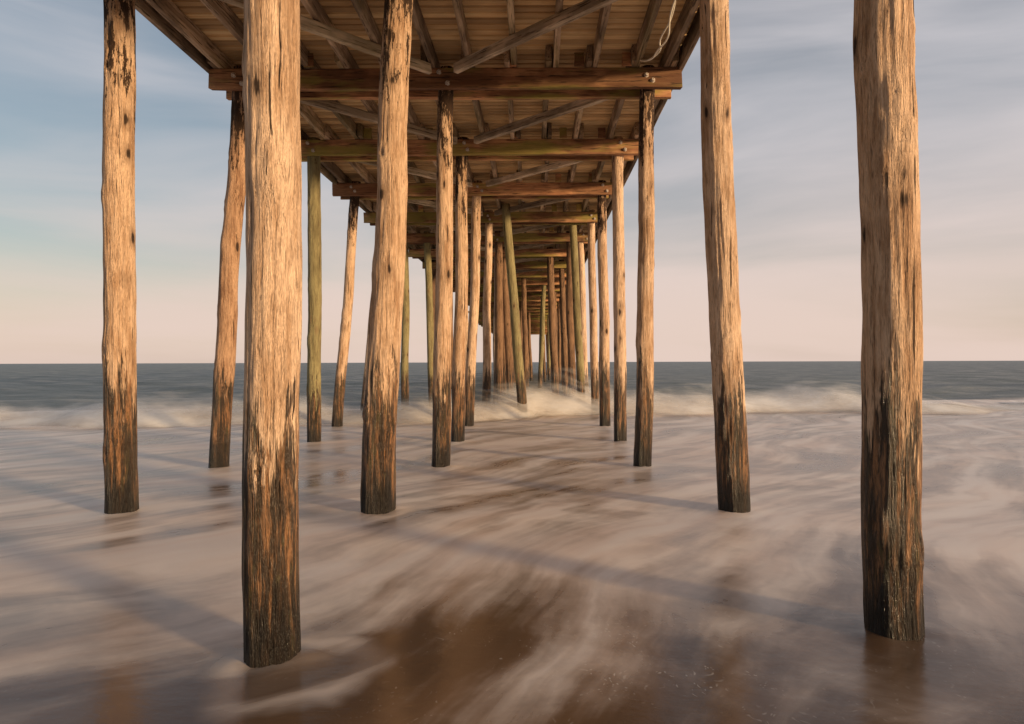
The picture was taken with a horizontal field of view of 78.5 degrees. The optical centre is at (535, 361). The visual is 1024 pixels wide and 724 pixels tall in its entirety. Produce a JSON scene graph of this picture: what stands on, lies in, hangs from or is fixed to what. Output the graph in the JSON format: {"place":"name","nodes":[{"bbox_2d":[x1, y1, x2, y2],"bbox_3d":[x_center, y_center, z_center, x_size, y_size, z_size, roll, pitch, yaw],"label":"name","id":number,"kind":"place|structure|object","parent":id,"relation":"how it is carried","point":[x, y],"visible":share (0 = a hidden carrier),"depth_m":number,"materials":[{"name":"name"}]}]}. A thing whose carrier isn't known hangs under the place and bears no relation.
{"place":"outdoors","nodes":[
{"label":"outdoors","id":0,"kind":"place"},
{"bbox_2d":[0,361,1023,723],"bbox_3d":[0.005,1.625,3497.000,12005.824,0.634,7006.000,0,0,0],"label":"sea","id":1,"kind":"structure","parent":0,"point":[574,567],"depth_m":5.03,"materials":[{"name":"liquid"}]},
{"bbox_2d":[0,398,1023,425],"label":"breaking wave","id":2,"kind":"object","parent":1,"relation":"on","point":[565,406],"visible":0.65,"depth_m":18.55,"materials":[{"name":"liquid"}]},
{"bbox_2d":[101,0,924,667],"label":"pier","id":3,"kind":"structure","parent":1,"relation":"in","point":[479,156],"depth_m":8.36,"materials":[{"name":"brown wood"}]},
{"bbox_2d":[640,0,675,61],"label":"rope","id":4,"kind":"object","parent":3,"relation":"hanging from","point":[668,26],"visible":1,"depth_m":8.24,"materials":[{"name":"beige fabric"}]},
{"bbox_2d":[0,0,1023,363],"label":"sky","id":5,"kind":"structure","parent":0,"point":[793,103],"materials":[{"name":"blue"}]}
]}

